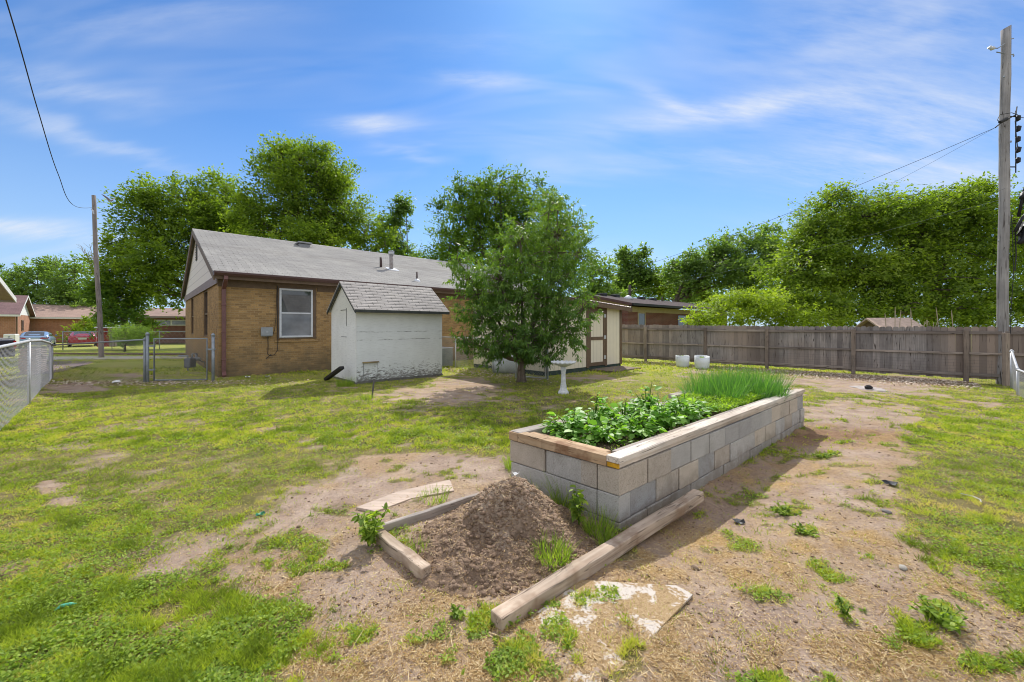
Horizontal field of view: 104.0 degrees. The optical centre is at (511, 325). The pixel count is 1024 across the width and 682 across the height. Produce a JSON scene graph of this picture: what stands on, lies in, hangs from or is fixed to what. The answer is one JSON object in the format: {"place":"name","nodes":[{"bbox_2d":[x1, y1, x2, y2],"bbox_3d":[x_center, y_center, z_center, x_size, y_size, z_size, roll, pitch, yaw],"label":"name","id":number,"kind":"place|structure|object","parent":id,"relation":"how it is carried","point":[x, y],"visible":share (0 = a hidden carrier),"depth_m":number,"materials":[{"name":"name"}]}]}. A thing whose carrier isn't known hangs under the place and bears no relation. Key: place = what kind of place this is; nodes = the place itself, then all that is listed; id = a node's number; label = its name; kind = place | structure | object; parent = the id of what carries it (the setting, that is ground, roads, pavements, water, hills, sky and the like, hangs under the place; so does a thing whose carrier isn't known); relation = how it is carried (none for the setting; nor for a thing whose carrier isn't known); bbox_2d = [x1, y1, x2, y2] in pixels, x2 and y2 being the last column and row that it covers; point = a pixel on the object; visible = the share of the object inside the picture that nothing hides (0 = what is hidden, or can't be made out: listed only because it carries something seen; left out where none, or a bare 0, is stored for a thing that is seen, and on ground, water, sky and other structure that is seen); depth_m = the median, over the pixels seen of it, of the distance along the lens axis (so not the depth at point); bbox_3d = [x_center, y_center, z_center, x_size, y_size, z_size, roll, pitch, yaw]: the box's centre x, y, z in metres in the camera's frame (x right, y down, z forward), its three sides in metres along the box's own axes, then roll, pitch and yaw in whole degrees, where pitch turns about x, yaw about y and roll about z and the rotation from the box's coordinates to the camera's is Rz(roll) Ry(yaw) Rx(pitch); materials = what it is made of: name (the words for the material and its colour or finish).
{"place":"outdoors","nodes":[
{"label":"outdoors","id":0,"kind":"place"},
{"bbox_2d":[0,327,1023,681],"bbox_3d":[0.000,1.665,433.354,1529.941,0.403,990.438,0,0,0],"label":"ground","id":1,"kind":"structure","parent":0,"point":[470,461],"depth_m":3.32,"materials":[{"name":"soil"}]},
{"bbox_2d":[0,338,15,356],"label":"pickup truck","id":2,"kind":"object","parent":1,"relation":"on","point":[3,341],"visible":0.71,"depth_m":13.94,"materials":[{"name":"white paint"}]},
{"bbox_2d":[0,277,16,302],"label":"neighbour house","id":3,"kind":"structure","parent":1,"relation":"on","point":[7,294],"depth_m":15.09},
{"bbox_2d":[0,295,35,337],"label":"brick house","id":4,"kind":"structure","parent":1,"relation":"on","point":[14,318],"depth_m":38.52,"materials":[{"name":"orange"}]},
{"bbox_2d":[0,338,52,429],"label":"chain link fence","id":5,"kind":"object","parent":1,"relation":"on","point":[29,362],"visible":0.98,"depth_m":7.35,"materials":[{"name":"metal"}]},
{"bbox_2d":[18,331,56,347],"bbox_3d":[-41.092,1.147,34.659,2.160,1.377,4.627,0,0,-43],"label":"parked car","id":6,"kind":"object","parent":1,"relation":"on","point":[45,336],"visible":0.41,"depth_m":33.47,"materials":[{"name":"blue paint"}]},
{"bbox_2d":[0,251,111,319],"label":"background tree","id":7,"kind":"object","parent":1,"relation":"on","point":[60,287],"visible":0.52,"depth_m":49.48,"materials":[{"name":"green plant"}]},
{"bbox_2d":[32,361,92,374],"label":"patio","id":8,"kind":"structure","parent":1,"relation":"on","point":[69,364],"depth_m":15.32,"materials":[{"name":"concrete"}]},
{"bbox_2d":[18,348,47,373],"bbox_3d":[-15.129,1.109,12.639,0.454,0.782,0.412,0,0,-14],"label":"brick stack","id":9,"kind":"object","parent":8,"relation":"on","point":[21,356],"visible":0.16,"depth_m":12.48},
{"bbox_2d":[30,304,96,341],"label":"brick house","id":10,"kind":"structure","parent":1,"relation":"on","point":[52,319],"depth_m":45.08,"materials":[{"name":"orange"}]},
{"bbox_2d":[56,312,95,340],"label":"bush","id":11,"kind":"object","parent":1,"relation":"on","point":[80,325],"visible":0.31,"depth_m":41.72,"materials":[{"name":"green plant"}]},
{"bbox_2d":[67,332,96,346],"bbox_3d":[-39.773,1.167,37.078,4.627,1.357,2.160,0,0,44],"label":"parked car","id":12,"kind":"object","parent":1,"relation":"on","point":[82,337],"visible":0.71,"depth_m":35.62,"materials":[{"name":"red paint"}]},
{"bbox_2d":[91,195,103,357],"bbox_3d":[-19.407,-2.160,18.714,0.545,7.926,0.265,0,0,0],"label":"utility pole","id":13,"kind":"object","parent":1,"relation":"on","point":[97,280],"visible":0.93,"depth_m":18.69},
{"bbox_2d":[5,0,93,207],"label":"overhead wire","id":14,"kind":"object","parent":13,"relation":"attached to","point":[33,94],"visible":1,"depth_m":5.12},
{"bbox_2d":[51,337,145,382],"bbox_3d":[-11.350,1.002,10.920,3.335,1.395,0.080,0,0,11],"label":"chain link fence","id":15,"kind":"object","parent":1,"relation":"on","point":[144,357],"visible":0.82,"depth_m":10.83,"materials":[{"name":"metal"}]},
{"bbox_2d":[53,356,185,359],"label":"path","id":16,"kind":"structure","parent":1,"relation":"on","point":[113,357],"depth_m":18.67,"materials":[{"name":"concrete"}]},
{"bbox_2d":[53,353,185,354],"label":"kerb","id":17,"kind":"structure","parent":1,"relation":"on","point":[122,353],"depth_m":20.80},
{"bbox_2d":[71,266,168,347],"bbox_3d":[-31.671,-1.769,32.991,7.210,7.055,6.002,0,0,33],"label":"background tree","id":18,"kind":"object","parent":1,"relation":"on","point":[123,313],"visible":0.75,"depth_m":32.05,"materials":[{"name":"green plant"}]},
{"bbox_2d":[62,331,185,350],"bbox_3d":[-27.500,1.088,29.250,9.204,1.486,0.080,0,0,-9],"label":"chain link fence","id":19,"kind":"object","parent":1,"relation":"on","point":[120,346],"visible":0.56,"depth_m":28.87,"materials":[{"name":"metal"}]},
{"bbox_2d":[106,322,162,351],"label":"bush","id":20,"kind":"object","parent":1,"relation":"on","point":[131,331],"visible":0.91,"depth_m":24.86,"materials":[{"name":"green plant"}]},
{"bbox_2d":[135,308,185,343],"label":"brick house","id":21,"kind":"structure","parent":1,"relation":"on","point":[173,323],"depth_m":41.57,"materials":[{"name":"brown"}]},
{"bbox_2d":[154,320,185,325],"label":"window","id":22,"kind":"structure","parent":21,"relation":"in","point":[169,322],"depth_m":41.55,"materials":[{"name":"white paint"}]},
{"bbox_2d":[74,163,271,319],"bbox_3d":[-27.792,-6.708,35.565,10.776,16.852,15.266,0,0,44],"label":"shade tree","id":23,"kind":"object","parent":1,"relation":"on","point":[156,269],"visible":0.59,"depth_m":33.07,"materials":[{"name":"green plant"}]},
{"bbox_2d":[145,332,215,381],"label":"chain link gate","id":24,"kind":"structure","parent":1,"relation":"on","point":[212,349],"depth_m":10.69,"materials":[{"name":"metal"}]},
{"bbox_2d":[178,353,204,370],"bbox_3d":[-10.968,1.225,13.781,0.418,0.590,0.932,0,0,-4],"label":"gas meter","id":25,"kind":"object","parent":1,"relation":"on","point":[191,361],"visible":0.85,"depth_m":13.41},
{"bbox_2d":[2,365,602,387],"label":"leaf litter","id":26,"kind":"object","parent":1,"relation":"on","point":[127,382],"visible":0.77,"depth_m":10.49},
{"bbox_2d":[215,130,401,253],"bbox_3d":[-16.562,-7.109,32.762,14.238,17.659,10.994,0,0,0],"label":"shade tree","id":27,"kind":"object","parent":1,"relation":"on","point":[326,183],"visible":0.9,"depth_m":31.69,"materials":[{"name":"green plant"}]},
{"bbox_2d":[334,375,355,386],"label":"grass tuft","id":28,"kind":"object","parent":1,"relation":"on","point":[348,383],"visible":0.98,"depth_m":9.94,"materials":[{"name":"green plant"}]},
{"bbox_2d":[181,228,536,376],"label":"brick house","id":29,"kind":"structure","parent":1,"relation":"on","point":[257,305],"depth_m":13.43,"materials":[{"name":"brown brick"}]},
{"bbox_2d":[204,290,206,336],"bbox_3d":[-10.705,-0.450,14.083,0.100,1.660,1.200,0,0,-43],"label":"side window","id":30,"kind":"structure","parent":29,"relation":"in","point":[205,292],"depth_m":14.44,"materials":[{"name":"brown glass"}]},
{"bbox_2d":[279,288,312,337],"bbox_3d":[-7.033,-0.417,13.043,0.990,1.575,0.075,0,0,-43],"label":"window","id":31,"kind":"structure","parent":29,"relation":"in","point":[295,305],"depth_m":13.02,"materials":[{"name":"glass"}]},
{"bbox_2d":[350,502,390,545],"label":"weed plant","id":32,"kind":"object","parent":1,"relation":"on","point":[368,531],"visible":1,"depth_m":2.71,"materials":[{"name":"green plant"}]},
{"bbox_2d":[326,281,449,383],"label":"garden shed","id":33,"kind":"structure","parent":1,"relation":"on","point":[381,332],"depth_m":11.12,"materials":[{"name":"wood"}]},
{"bbox_2d":[370,189,425,257],"bbox_3d":[-11.329,-6.007,40.219,5.992,15.428,4.487,0,0,-43],"label":"poplar tree","id":34,"kind":"object","parent":1,"relation":"on","point":[401,208],"visible":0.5,"depth_m":39.61,"materials":[{"name":"green plant"}]},
{"bbox_2d":[376,530,430,578],"bbox_3d":[-0.710,1.467,2.572,0.576,0.089,0.081,0,0,45],"label":"landscape timber","id":35,"kind":"object","parent":1,"relation":"on","point":[410,559],"visible":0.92,"depth_m":2.52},
{"bbox_2d":[356,480,453,511],"bbox_3d":[-0.898,1.495,3.517,0.895,0.020,0.276,0,0,-36],"label":"flat board","id":36,"kind":"object","parent":1,"relation":"on","point":[396,498],"visible":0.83,"depth_m":3.50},
{"bbox_2d":[377,493,477,531],"bbox_3d":[-0.558,1.475,3.226,1.101,0.074,0.050,0,0,-39],"label":"landscape timber","id":37,"kind":"object","parent":1,"relation":"on","point":[415,517],"visible":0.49,"depth_m":3.11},
{"bbox_2d":[419,483,448,505],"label":"grass tuft","id":38,"kind":"object","parent":1,"relation":"on","point":[442,496],"visible":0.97,"depth_m":3.43,"materials":[{"name":"green plant"}]},
{"bbox_2d":[442,347,452,365],"bbox_3d":[-2.750,1.150,15.000,0.800,0.700,0.800,0,0,-43],"label":"air conditioner","id":39,"kind":"object","parent":1,"relation":"on","point":[445,360],"visible":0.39,"depth_m":14.82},
{"bbox_2d":[448,603,466,619],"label":"weed plant","id":40,"kind":"object","parent":1,"relation":"on","point":[456,613],"visible":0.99,"depth_m":2.06,"materials":[{"name":"green plant"}]},
{"bbox_2d":[0,348,940,377],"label":"lawn grass","id":41,"kind":"structure","parent":1,"relation":"on","point":[443,367],"depth_m":13.76,"materials":[{"name":"plant"}]},
{"bbox_2d":[442,336,516,377],"bbox_3d":[-1.300,1.022,13.430,0.320,1.355,4.627,0,0,-42],"label":"chain link fence","id":42,"kind":"object","parent":1,"relation":"on","point":[515,367],"visible":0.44,"depth_m":13.65,"materials":[{"name":"metal"}]},
{"bbox_2d":[403,478,591,597],"bbox_3d":[0.020,1.499,2.930,1.960,0.775,1.960,0,0,0],"label":"dirt mound","id":43,"kind":"object","parent":1,"relation":"on","point":[473,574],"visible":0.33,"depth_m":2.56,"materials":[{"name":"soil"}]},
{"bbox_2d":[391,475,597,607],"bbox_3d":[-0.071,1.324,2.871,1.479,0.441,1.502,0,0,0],"label":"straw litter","id":44,"kind":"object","parent":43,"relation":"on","point":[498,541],"visible":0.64,"depth_m":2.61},
{"bbox_2d":[398,476,598,601],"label":"mound clods","id":45,"kind":"object","parent":43,"relation":"on","point":[501,513],"visible":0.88,"depth_m":2.65,"materials":[{"name":"soil"}]},
{"bbox_2d":[529,529,578,567],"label":"grass tuft","id":46,"kind":"object","parent":45,"relation":"on","point":[558,551],"visible":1,"depth_m":2.51,"materials":[{"name":"green plant"}]},
{"bbox_2d":[539,472,577,508],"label":"grass tuft","id":47,"kind":"object","parent":43,"relation":"on","point":[560,501],"visible":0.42,"depth_m":3.31,"materials":[{"name":"green plant"}]},
{"bbox_2d":[567,484,587,524],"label":"weed plant","id":48,"kind":"object","parent":43,"relation":"on","point":[579,500],"visible":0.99,"depth_m":2.98,"materials":[{"name":"green plant"}]},
{"bbox_2d":[492,355,517,372],"bbox_3d":[-0.134,1.210,12.795,0.940,0.630,0.626,0,0,11],"label":"fallen drum","id":49,"kind":"object","parent":1,"relation":"on","point":[507,366],"visible":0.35,"depth_m":12.55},
{"bbox_2d":[404,163,611,292],"bbox_3d":[-0.317,-5.960,34.138,17.783,15.358,9.857,0,0,0],"label":"shade tree","id":50,"kind":"object","parent":1,"relation":"on","point":[484,227],"visible":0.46,"depth_m":33.05,"materials":[{"name":"green plant"}]},
{"bbox_2d":[0,423,1023,681],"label":"lawn grass","id":51,"kind":"structure","parent":1,"relation":"on","point":[194,599],"depth_m":2.31,"materials":[{"name":"plant"}]},
{"bbox_2d":[0,424,1023,681],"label":"weeds","id":52,"kind":"object","parent":1,"relation":"on","point":[236,672],"visible":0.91,"depth_m":2.15,"materials":[{"name":"green plant"}]},
{"bbox_2d":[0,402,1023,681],"bbox_3d":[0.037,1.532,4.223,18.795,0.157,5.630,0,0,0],"label":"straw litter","id":53,"kind":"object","parent":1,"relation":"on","point":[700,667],"visible":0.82,"depth_m":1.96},
{"bbox_2d":[0,369,1023,460],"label":"lawn grass","id":54,"kind":"structure","parent":1,"relation":"on","point":[122,419],"depth_m":6.44,"materials":[{"name":"plant"}]},
{"bbox_2d":[0,372,1023,459],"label":"weeds","id":55,"kind":"object","parent":1,"relation":"on","point":[428,427],"visible":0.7,"depth_m":6.29,"materials":[{"name":"green plant"}]},
{"bbox_2d":[0,402,1023,681],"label":"soil crumbs","id":56,"kind":"object","parent":1,"relation":"on","point":[778,666],"visible":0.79,"depth_m":2.14,"materials":[{"name":"soil"}]},
{"bbox_2d":[437,185,603,382],"bbox_3d":[0.283,-1.093,10.253,3.686,5.385,3.298,0,0,-36],"label":"fruit tree","id":57,"kind":"object","parent":1,"relation":"on","point":[524,345],"visible":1,"depth_m":10.03,"materials":[{"name":"green plant"}]},
{"bbox_2d":[526,349,548,379],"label":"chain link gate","id":58,"kind":"structure","parent":1,"relation":"on","point":[546,376],"depth_m":11.14,"materials":[{"name":"metal"}]},
{"bbox_2d":[464,296,640,375],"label":"storage shed","id":59,"kind":"structure","parent":1,"relation":"on","point":[602,342],"depth_m":13.74,"materials":[{"name":"beige"}]},
{"bbox_2d":[589,310,605,365],"bbox_3d":[2.934,0.407,13.764,0.990,1.905,0.050,0,0,-43],"label":"door","id":60,"kind":"structure","parent":59,"relation":"in","point":[597,337],"depth_m":13.78,"materials":[{"name":"beige"}]},
{"bbox_2d":[551,360,575,393],"bbox_3d":[1.139,1.149,8.859,0.551,0.742,0.551,0,0,-17],"label":"bird bath","id":61,"kind":"object","parent":1,"relation":"on","point":[562,364],"visible":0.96,"depth_m":8.80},
{"bbox_2d":[491,489,703,631],"bbox_3d":[0.776,1.473,2.738,2.281,0.089,0.098,0,0,-41],"label":"landscape timber","id":62,"kind":"object","parent":1,"relation":"on","point":[557,583],"visible":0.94,"depth_m":2.43,"materials":[{"name":"wood"}]},
{"bbox_2d":[576,505,619,539],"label":"grass tuft","id":63,"kind":"object","parent":1,"relation":"on","point":[594,527],"visible":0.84,"depth_m":2.94,"materials":[{"name":"green plant"}]},
{"bbox_2d":[505,580,692,681],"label":"flat board","id":64,"kind":"object","parent":1,"relation":"on","point":[675,599],"visible":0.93,"depth_m":2.09,"materials":[{"name":"wood"}]},
{"bbox_2d":[569,255,635,296],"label":"background tree","id":65,"kind":"object","parent":1,"relation":"on","point":[601,285],"visible":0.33,"depth_m":39.10,"materials":[{"name":"green plant"}]},
{"bbox_2d":[592,518,622,545],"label":"grass tuft","id":66,"kind":"object","parent":1,"relation":"on","point":[602,540],"visible":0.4,"depth_m":2.80,"materials":[{"name":"green plant"}]},
{"bbox_2d":[603,241,663,298],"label":"background tree","id":67,"kind":"object","parent":1,"relation":"on","point":[642,276],"visible":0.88,"depth_m":45.05,"materials":[{"name":"green plant"}]},
{"bbox_2d":[577,285,726,325],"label":"brick house","id":68,"kind":"structure","parent":1,"relation":"on","point":[651,311],"depth_m":24.53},
{"bbox_2d":[509,388,804,531],"bbox_3d":[2.272,1.323,5.015,5.099,0.710,1.158,0,0,-41],"label":"raised bed","id":69,"kind":"object","parent":1,"relation":"on","point":[637,481],"visible":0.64,"depth_m":3.57,"materials":[{"name":"grey concrete"}]},
{"bbox_2d":[538,407,594,439],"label":"potato plant","id":70,"kind":"object","parent":69,"relation":"on","point":[573,422],"visible":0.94,"depth_m":3.82,"materials":[{"name":"green plant"}]},
{"bbox_2d":[562,392,624,429],"bbox_3d":[0.843,0.889,4.154,0.705,0.431,0.526,0,0,22],"label":"potato plant","id":71,"kind":"object","parent":69,"relation":"on","point":[593,415],"visible":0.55,"depth_m":4.11,"materials":[{"name":"green plant"}]},
{"bbox_2d":[569,416,634,445],"bbox_3d":[0.839,0.959,3.683,0.601,0.293,0.490,0,0,14],"label":"potato plant","id":72,"kind":"object","parent":69,"relation":"on","point":[603,433],"visible":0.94,"depth_m":3.61,"materials":[{"name":"green plant"}]},
{"bbox_2d":[598,398,644,424],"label":"potato plant","id":73,"kind":"object","parent":69,"relation":"on","point":[630,408],"visible":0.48,"depth_m":4.40,"materials":[{"name":"green plant"}]},
{"bbox_2d":[602,404,667,439],"bbox_3d":[1.237,0.939,3.896,0.669,0.332,0.525,0,0,0],"label":"potato plant","id":74,"kind":"object","parent":69,"relation":"on","point":[637,428],"visible":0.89,"depth_m":3.87,"materials":[{"name":"green plant"}]},
{"bbox_2d":[565,411,706,449],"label":"bed weeds","id":75,"kind":"object","parent":69,"relation":"on","point":[701,418],"visible":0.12,"depth_m":3.75,"materials":[{"name":"green plant"}]},
{"bbox_2d":[618,381,664,416],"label":"potato plant","id":76,"kind":"object","parent":69,"relation":"on","point":[643,402],"visible":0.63,"depth_m":4.71,"materials":[{"name":"green plant"}]},
{"bbox_2d":[645,395,687,430],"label":"potato plant","id":77,"kind":"object","parent":69,"relation":"on","point":[667,418],"visible":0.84,"depth_m":4.15,"materials":[{"name":"green plant"}]},
{"bbox_2d":[662,395,716,423],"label":"potato plant","id":78,"kind":"object","parent":69,"relation":"on","point":[683,410],"visible":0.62,"depth_m":4.45,"materials":[{"name":"green plant"}]},
{"bbox_2d":[665,393,717,415],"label":"potato plant","id":79,"kind":"object","parent":69,"relation":"on","point":[699,403],"visible":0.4,"depth_m":4.80,"materials":[{"name":"green plant"}]},
{"bbox_2d":[671,368,729,398],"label":"chive clump","id":80,"kind":"object","parent":69,"relation":"on","point":[699,391],"visible":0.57,"depth_m":5.74,"materials":[{"name":"green plant"}]},
{"bbox_2d":[680,365,741,389],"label":"chive clump","id":81,"kind":"object","parent":69,"relation":"on","point":[707,380],"visible":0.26,"depth_m":6.02,"materials":[{"name":"green plant"}]},
{"bbox_2d":[662,389,763,411],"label":"feathery greens","id":82,"kind":"object","parent":69,"relation":"on","point":[727,405],"visible":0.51,"depth_m":5.19,"materials":[{"name":"green plant"}]},
{"bbox_2d":[696,371,755,405],"bbox_3d":[2.924,0.831,5.547,0.819,0.493,0.866,0,0,-12],"label":"chive clump","id":83,"kind":"object","parent":69,"relation":"on","point":[729,393],"visible":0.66,"depth_m":5.43,"materials":[{"name":"green plant"}]},
{"bbox_2d":[706,366,758,400],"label":"chive clump","id":84,"kind":"object","parent":69,"relation":"on","point":[725,384],"visible":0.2,"depth_m":5.81,"materials":[{"name":"green plant"}]},
{"bbox_2d":[718,368,782,402],"bbox_3d":[3.441,0.836,5.749,0.921,0.484,0.903,0,0,0],"label":"chive clump","id":85,"kind":"object","parent":69,"relation":"on","point":[756,392],"visible":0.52,"depth_m":5.63,"materials":[{"name":"green plant"}]},
{"bbox_2d":[736,368,791,394],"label":"chive clump","id":86,"kind":"object","parent":69,"relation":"on","point":[766,380],"visible":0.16,"depth_m":6.04,"materials":[{"name":"green plant"}]},
{"bbox_2d":[734,370,798,400],"bbox_3d":[3.737,0.833,5.799,0.848,0.489,0.888,0,0,-43],"label":"chive clump","id":87,"kind":"object","parent":69,"relation":"on","point":[781,392],"visible":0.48,"depth_m":5.67,"materials":[{"name":"green plant"}]},
{"bbox_2d":[676,355,688,366],"bbox_3d":[6.263,1.278,14.693,0.470,0.484,0.470,0,0,0],"label":"drum planter","id":88,"kind":"object","parent":1,"relation":"on","point":[682,360],"visible":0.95,"depth_m":14.50,"materials":[{"name":"plastic"}]},
{"bbox_2d":[644,262,725,309],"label":"background tree","id":89,"kind":"object","parent":1,"relation":"on","point":[661,290],"visible":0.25,"depth_m":44.77,"materials":[{"name":"green plant"}]},
{"bbox_2d":[694,355,709,368],"bbox_3d":[6.706,1.270,14.118,0.490,0.500,0.490,0,0,-23],"label":"drum planter","id":90,"kind":"object","parent":1,"relation":"on","point":[701,361],"visible":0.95,"depth_m":13.94,"materials":[{"name":"plastic"}]},
{"bbox_2d":[655,216,790,303],"bbox_3d":[20.136,-4.273,37.300,12.154,11.973,9.208,0,0,0],"label":"background tree","id":91,"kind":"object","parent":1,"relation":"on","point":[716,253],"visible":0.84,"depth_m":36.57,"materials":[{"name":"green plant"}]},
{"bbox_2d":[678,281,863,326],"bbox_3d":[11.746,-0.200,18.992,8.306,3.807,4.191,0,0,0],"label":"bush","id":92,"kind":"object","parent":1,"relation":"on","point":[743,307],"visible":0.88,"depth_m":18.23,"materials":[{"name":"green plant"}]},
{"bbox_2d":[770,500,801,516],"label":"weed plant","id":93,"kind":"object","parent":1,"relation":"on","point":[782,509],"visible":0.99,"depth_m":3.30,"materials":[{"name":"green plant"}]},
{"bbox_2d":[788,521,819,537],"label":"weed plant","id":94,"kind":"object","parent":1,"relation":"on","point":[799,527],"visible":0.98,"depth_m":2.92,"materials":[{"name":"green plant"}]},
{"bbox_2d":[625,361,985,392],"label":"leaf litter","id":95,"kind":"object","parent":1,"relation":"on","point":[943,382],"visible":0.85,"depth_m":11.36,"materials":[{"name":"plant"}]},
{"bbox_2d":[622,324,1023,383],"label":"board fence","id":96,"kind":"object","parent":1,"relation":"on","point":[965,353],"visible":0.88,"depth_m":12.53,"materials":[{"name":"brown wood"}]},
{"bbox_2d":[831,591,853,619],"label":"weed plant","id":97,"kind":"object","parent":1,"relation":"on","point":[844,612],"visible":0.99,"depth_m":2.07,"materials":[{"name":"green plant"}]},
{"bbox_2d":[746,173,981,326],"bbox_3d":[18.190,-3.217,21.844,11.909,9.864,7.396,0,0,0],"label":"shade tree","id":98,"kind":"object","parent":1,"relation":"on","point":[829,270],"visible":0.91,"depth_m":20.56,"materials":[{"name":"green plant"}]},
{"bbox_2d":[854,318,922,340],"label":"garden shed","id":99,"kind":"structure","parent":1,"relation":"on","point":[880,322],"depth_m":15.73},
{"bbox_2d":[820,171,1023,327],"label":"shade tree","id":100,"kind":"object","parent":1,"relation":"on","point":[973,304],"visible":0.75,"depth_m":20.19,"materials":[{"name":"green plant"}]},
{"bbox_2d":[907,593,967,634],"bbox_3d":[2.168,1.461,2.022,0.211,0.101,0.205,0,0,-23],"label":"weed plant","id":101,"kind":"object","parent":1,"relation":"on","point":[949,621],"visible":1,"depth_m":2.02,"materials":[{"name":"green plant"}]},
{"bbox_2d":[987,25,1023,384],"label":"utility pole","id":102,"kind":"object","parent":1,"relation":"on","point":[1002,277],"visible":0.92,"depth_m":10.26,"materials":[{"name":"brown wood"}]},
{"bbox_2d":[566,128,993,288],"bbox_3d":[7.267,-3.434,15.815,0.010,3.180,15.101,0,0,-41],"label":"overhead wire","id":103,"kind":"object","parent":102,"relation":"attached to","point":[810,204],"visible":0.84,"depth_m":12.79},
{"bbox_2d":[1002,333,1009,385],"bbox_3d":[12.454,0.885,10.084,0.110,1.430,0.100,0,0,0],"label":"stub post","id":104,"kind":"object","parent":1,"relation":"on","point":[1005,359],"visible":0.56,"depth_m":10.05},
{"bbox_2d":[1009,349,1023,396],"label":"chain link fence","id":105,"kind":"object","parent":1,"relation":"on","point":[1015,369],"visible":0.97,"depth_m":9.02,"materials":[{"name":"metal"}]},
{"bbox_2d":[0,0,1023,326],"label":"sky","id":106,"kind":"structure","parent":0,"point":[674,123],"materials":[{"name":"blue"}]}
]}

